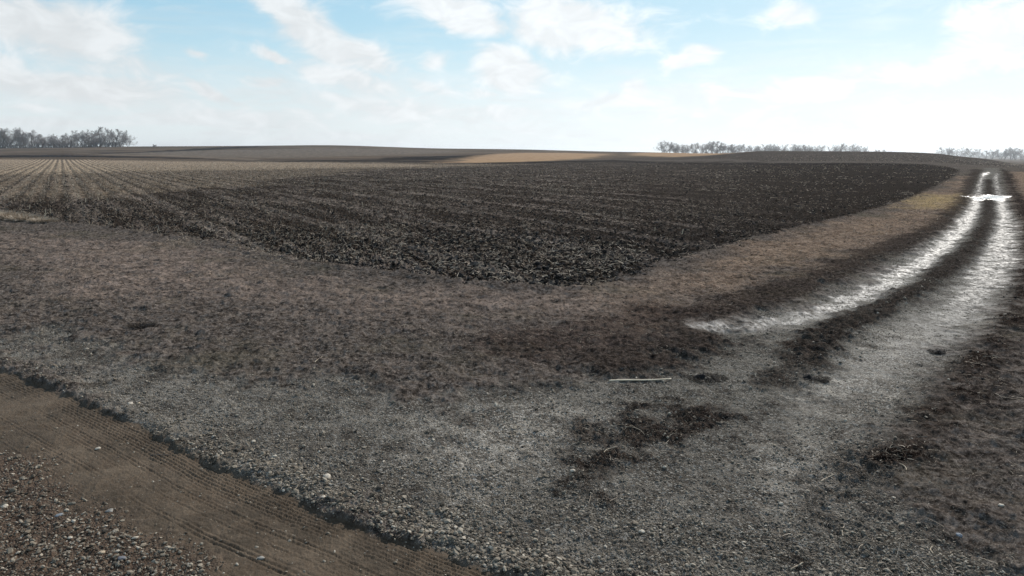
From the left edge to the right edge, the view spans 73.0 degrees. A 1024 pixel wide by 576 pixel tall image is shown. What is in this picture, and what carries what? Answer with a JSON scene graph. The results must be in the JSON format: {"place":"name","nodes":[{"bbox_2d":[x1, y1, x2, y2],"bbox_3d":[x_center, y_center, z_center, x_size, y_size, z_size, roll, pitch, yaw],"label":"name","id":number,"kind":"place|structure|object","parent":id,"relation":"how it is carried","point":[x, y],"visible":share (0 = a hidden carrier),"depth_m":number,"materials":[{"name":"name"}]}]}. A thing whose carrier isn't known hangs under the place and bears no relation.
{"place":"outdoors","nodes":[
{"label":"outdoors","id":0,"kind":"place"},
{"bbox_2d":[0,449,244,575],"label":"coarse gravel","id":1,"kind":"structure","parent":0,"point":[9,550],"depth_m":5.80,"materials":[{"name":"grey gravel"}]},
{"bbox_2d":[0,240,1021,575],"bbox_3d":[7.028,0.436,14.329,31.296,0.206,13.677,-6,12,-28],"label":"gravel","id":2,"kind":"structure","parent":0,"point":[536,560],"depth_m":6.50,"materials":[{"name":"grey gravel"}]},
{"bbox_2d":[0,145,1023,575],"bbox_3d":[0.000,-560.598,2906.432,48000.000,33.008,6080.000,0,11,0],"label":"ground","id":3,"kind":"structure","parent":0,"point":[956,229],"depth_m":11.14,"materials":[{"name":"brown soil"}]},
{"bbox_2d":[0,127,12,147],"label":"bare tree","id":4,"kind":"object","parent":3,"relation":"on","point":[3,132],"visible":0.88,"depth_m":632.56,"materials":[{"name":"grey plant"}]},
{"bbox_2d":[0,130,16,147],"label":"bare tree","id":5,"kind":"object","parent":3,"relation":"on","point":[7,140],"visible":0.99,"depth_m":632.75,"materials":[{"name":"grey plant"}]},
{"bbox_2d":[0,208,18,216],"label":"grass tuft","id":6,"kind":"object","parent":3,"relation":"on","point":[2,211],"visible":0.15,"depth_m":34.29,"materials":[{"name":"beige plant"}]},
{"bbox_2d":[0,127,26,147],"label":"bare tree","id":7,"kind":"object","parent":3,"relation":"on","point":[17,136],"visible":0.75,"depth_m":642.15,"materials":[{"name":"grey plant"}]},
{"bbox_2d":[0,209,32,220],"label":"grass tuft","id":8,"kind":"object","parent":3,"relation":"on","point":[11,215],"visible":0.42,"depth_m":33.60,"materials":[{"name":"beige plant"}]},
{"bbox_2d":[8,129,35,147],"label":"bare tree","id":9,"kind":"object","parent":3,"relation":"on","point":[33,131],"visible":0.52,"depth_m":653.72,"materials":[{"name":"grey plant"}]},
{"bbox_2d":[17,132,32,144],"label":"bare tree","id":10,"kind":"object","parent":3,"relation":"on","point":[22,135],"visible":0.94,"depth_m":646.11,"materials":[{"name":"grey plant"}]},
{"bbox_2d":[4,213,48,222],"bbox_3d":[-23.279,-3.378,33.161,1.963,0.488,1.630,0,11,0],"label":"grass tuft","id":11,"kind":"object","parent":3,"relation":"on","point":[20,218],"visible":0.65,"depth_m":32.82,"materials":[{"name":"beige plant"}]},
{"bbox_2d":[23,133,38,144],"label":"bare tree","id":12,"kind":"object","parent":3,"relation":"on","point":[30,138],"visible":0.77,"depth_m":653.79,"materials":[{"name":"grey plant"}]},
{"bbox_2d":[27,141,41,147],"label":"bare bush","id":13,"kind":"object","parent":3,"relation":"on","point":[32,145],"visible":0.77,"depth_m":645.44,"materials":[{"name":"grey plant"}]},
{"bbox_2d":[33,134,49,146],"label":"bare tree","id":14,"kind":"object","parent":3,"relation":"on","point":[42,138],"visible":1,"depth_m":627.63,"materials":[{"name":"grey plant"}]},
{"bbox_2d":[25,217,59,222],"bbox_3d":[-21.851,-3.175,32.219,1.493,0.330,1.199,0,11,0],"label":"grass tuft","id":15,"kind":"object","parent":3,"relation":"on","point":[42,220],"visible":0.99,"depth_m":32.04,"materials":[{"name":"beige plant"}]},
{"bbox_2d":[36,134,55,145],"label":"bare tree","id":16,"kind":"object","parent":3,"relation":"on","point":[51,136],"visible":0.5,"depth_m":645.12,"materials":[{"name":"grey plant"}]},
{"bbox_2d":[48,135,68,147],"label":"bare tree","id":17,"kind":"object","parent":3,"relation":"on","point":[63,140],"visible":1,"depth_m":636.83,"materials":[{"name":"grey plant"}]},
{"bbox_2d":[60,140,75,147],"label":"bare bush","id":18,"kind":"object","parent":3,"relation":"on","point":[69,143],"visible":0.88,"depth_m":644.50,"materials":[{"name":"grey plant"}]},
{"bbox_2d":[64,129,98,147],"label":"bare tree","id":19,"kind":"object","parent":3,"relation":"on","point":[74,137],"visible":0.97,"depth_m":630.78,"materials":[{"name":"grey plant"}]},
{"bbox_2d":[75,132,100,146],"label":"bare tree","id":20,"kind":"object","parent":3,"relation":"on","point":[85,142],"visible":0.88,"depth_m":632.24,"materials":[{"name":"grey plant"}]},
{"bbox_2d":[92,139,103,146],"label":"bare bush","id":21,"kind":"object","parent":3,"relation":"on","point":[99,145],"visible":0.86,"depth_m":643.90,"materials":[{"name":"grey plant"}]},
{"bbox_2d":[90,127,107,139],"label":"bare tree","id":22,"kind":"object","parent":3,"relation":"on","point":[100,128],"visible":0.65,"depth_m":653.10,"materials":[{"name":"grey plant"}]},
{"bbox_2d":[97,127,114,145],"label":"bare tree","id":23,"kind":"object","parent":3,"relation":"on","point":[102,136],"visible":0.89,"depth_m":644.26,"materials":[{"name":"grey plant"}]},
{"bbox_2d":[101,141,112,146],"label":"bare bush","id":24,"kind":"object","parent":3,"relation":"on","point":[104,145],"visible":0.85,"depth_m":644.86,"materials":[{"name":"grey plant"}]},
{"bbox_2d":[105,141,120,146],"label":"bare bush","id":25,"kind":"object","parent":3,"relation":"on","point":[110,143],"visible":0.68,"depth_m":644.07,"materials":[{"name":"grey plant"}]},
{"bbox_2d":[107,129,124,146],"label":"bare tree","id":26,"kind":"object","parent":3,"relation":"on","point":[118,133],"visible":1,"depth_m":627.49,"materials":[{"name":"grey plant"}]},
{"bbox_2d":[108,130,130,144],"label":"bare tree","id":27,"kind":"object","parent":3,"relation":"on","point":[124,134],"visible":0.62,"depth_m":650.11,"materials":[{"name":"grey plant"}]},
{"bbox_2d":[118,136,137,146],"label":"bare tree","id":28,"kind":"object","parent":3,"relation":"on","point":[126,139],"visible":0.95,"depth_m":640.17,"materials":[{"name":"grey plant"}]},
{"bbox_2d":[125,321,160,328],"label":"sod","id":29,"kind":"structure","parent":3,"relation":"on","point":[141,326],"depth_m":12.97,"materials":[{"name":"brown soil"}]},
{"bbox_2d":[0,381,450,575],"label":"road grit","id":30,"kind":"object","parent":3,"relation":"on","point":[304,571],"visible":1,"depth_m":6.20,"materials":[{"name":"gravel"}]},
{"bbox_2d":[235,345,253,350],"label":"sod","id":31,"kind":"structure","parent":3,"relation":"on","point":[244,348],"depth_m":11.35,"materials":[{"name":"brown soil"}]},
{"bbox_2d":[0,162,529,265],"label":"corn stubble","id":32,"kind":"object","parent":3,"relation":"on","point":[68,172],"visible":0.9,"depth_m":87.36,"materials":[{"name":"brown plant"}]},
{"bbox_2d":[8,203,855,285],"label":"corn stalks","id":33,"kind":"object","parent":3,"relation":"on","point":[501,272],"visible":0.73,"depth_m":22.02,"materials":[{"name":"brown plant"}]},
{"bbox_2d":[0,155,1022,383],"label":"soil clods","id":34,"kind":"object","parent":3,"relation":"on","point":[537,263],"visible":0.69,"depth_m":31.54,"materials":[{"name":"brown soil"}]},
{"bbox_2d":[0,154,1022,286],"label":"corn residue","id":35,"kind":"object","parent":3,"relation":"on","point":[191,242],"visible":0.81,"depth_m":53.63},
{"bbox_2d":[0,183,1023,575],"bbox_3d":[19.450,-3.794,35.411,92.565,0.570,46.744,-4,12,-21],"label":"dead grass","id":36,"kind":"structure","parent":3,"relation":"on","point":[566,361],"depth_m":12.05,"materials":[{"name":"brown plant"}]},
{"bbox_2d":[0,215,1023,575],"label":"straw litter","id":37,"kind":"object","parent":3,"relation":"on","point":[666,431],"visible":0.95,"depth_m":8.65,"materials":[{"name":"beige plant"}]},
{"bbox_2d":[551,485,582,497],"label":"sod","id":38,"kind":"structure","parent":3,"relation":"on","point":[557,492],"depth_m":6.66,"materials":[{"name":"grey soil"}]},
{"bbox_2d":[609,378,670,381],"bbox_3d":[1.833,1.311,9.884,0.907,0.039,0.039,-1,11,-5],"label":"corn stalk","id":39,"kind":"object","parent":3,"relation":"on","point":[638,379],"visible":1,"depth_m":9.87,"materials":[{"name":"beige plant"}]},
{"bbox_2d":[653,141,671,150],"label":"bare tree","id":40,"kind":"object","parent":3,"relation":"on","point":[666,144],"visible":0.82,"depth_m":869.87,"materials":[{"name":"grey plant"}]},
{"bbox_2d":[664,142,677,152],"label":"bare tree","id":41,"kind":"object","parent":3,"relation":"on","point":[670,147],"visible":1,"depth_m":834.64,"materials":[{"name":"grey plant"}]},
{"bbox_2d":[671,144,684,151],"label":"bare tree","id":42,"kind":"object","parent":3,"relation":"on","point":[676,150],"visible":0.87,"depth_m":838.76,"materials":[{"name":"grey plant"}]},
{"bbox_2d":[682,145,694,152],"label":"bare tree","id":43,"kind":"object","parent":3,"relation":"on","point":[688,148],"visible":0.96,"depth_m":879.95,"materials":[{"name":"grey plant"}]},
{"bbox_2d":[693,142,709,152],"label":"bare tree","id":44,"kind":"object","parent":3,"relation":"on","point":[703,146],"visible":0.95,"depth_m":846.58,"materials":[{"name":"grey plant"}]},
{"bbox_2d":[686,371,728,382],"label":"sod","id":45,"kind":"structure","parent":3,"relation":"on","point":[702,376],"depth_m":10.01,"materials":[{"name":"plant"}]},
{"bbox_2d":[704,141,723,152],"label":"bare tree","id":46,"kind":"object","parent":3,"relation":"on","point":[716,150],"visible":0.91,"depth_m":827.02,"materials":[{"name":"grey plant"}]},
{"bbox_2d":[711,141,727,152],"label":"bare tree","id":47,"kind":"object","parent":3,"relation":"on","point":[720,146],"visible":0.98,"depth_m":824.33,"materials":[{"name":"grey plant"}]},
{"bbox_2d":[721,144,739,152],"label":"bare tree","id":48,"kind":"object","parent":3,"relation":"on","point":[728,150],"visible":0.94,"depth_m":818.42,"materials":[{"name":"grey plant"}]},
{"bbox_2d":[726,144,748,151],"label":"bare tree","id":49,"kind":"object","parent":3,"relation":"on","point":[741,149],"visible":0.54,"depth_m":869.74,"materials":[{"name":"grey plant"}]},
{"bbox_2d":[755,145,768,150],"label":"bare tree","id":50,"kind":"object","parent":3,"relation":"on","point":[757,148],"visible":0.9,"depth_m":870.44,"materials":[{"name":"grey plant"}]},
{"bbox_2d":[769,144,788,150],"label":"bare tree","id":51,"kind":"object","parent":3,"relation":"on","point":[775,146],"visible":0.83,"depth_m":915.03,"materials":[{"name":"grey plant"}]},
{"bbox_2d":[782,144,800,150],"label":"bare tree","id":52,"kind":"object","parent":3,"relation":"on","point":[796,149],"visible":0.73,"depth_m":874.49,"materials":[{"name":"grey plant"}]},
{"bbox_2d":[778,553,815,569],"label":"sod","id":53,"kind":"structure","parent":3,"relation":"on","point":[793,561],"depth_m":5.51,"materials":[{"name":"grey soil"}]},
{"bbox_2d":[803,374,832,382],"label":"sod","id":54,"kind":"structure","parent":3,"relation":"on","point":[809,377],"depth_m":10.01,"materials":[{"name":"grey soil"}]},
{"bbox_2d":[812,145,826,150],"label":"bare tree","id":55,"kind":"object","parent":3,"relation":"on","point":[822,147],"visible":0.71,"depth_m":887.08,"materials":[{"name":"grey plant"}]},
{"bbox_2d":[831,143,847,150],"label":"bare tree","id":56,"kind":"object","parent":3,"relation":"on","point":[841,148],"visible":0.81,"depth_m":942.44,"materials":[{"name":"grey plant"}]},
{"bbox_2d":[848,145,863,151],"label":"bare tree","id":57,"kind":"object","parent":3,"relation":"on","point":[856,148],"visible":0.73,"depth_m":985.86,"materials":[{"name":"grey plant"}]},
{"bbox_2d":[927,347,951,354],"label":"sod","id":58,"kind":"structure","parent":3,"relation":"on","point":[940,351],"depth_m":11.41,"materials":[{"name":"grey soil"}]},
{"bbox_2d":[939,147,955,154],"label":"bare tree","id":59,"kind":"object","parent":3,"relation":"on","point":[950,151],"visible":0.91,"depth_m":1209.97,"materials":[{"name":"grey plant"}]},
{"bbox_2d":[951,147,964,155],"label":"bare tree","id":60,"kind":"object","parent":3,"relation":"on","point":[957,152],"visible":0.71,"depth_m":1257.10,"materials":[{"name":"grey plant"}]},
{"bbox_2d":[964,148,978,156],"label":"bare tree","id":61,"kind":"object","parent":3,"relation":"on","point":[974,153],"visible":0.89,"depth_m":1247.30,"materials":[{"name":"grey plant"}]},
{"bbox_2d":[993,149,1010,158],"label":"bare tree","id":62,"kind":"object","parent":3,"relation":"on","point":[998,155],"visible":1,"depth_m":1110.45,"materials":[{"name":"grey plant"}]},
{"bbox_2d":[1008,147,1023,159],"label":"bare tree","id":63,"kind":"object","parent":3,"relation":"on","point":[1014,153],"visible":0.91,"depth_m":1116.78,"materials":[{"name":"grey plant"}]},
{"bbox_2d":[0,0,1023,155],"label":"sky","id":64,"kind":"structure","parent":0,"point":[919,76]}
]}

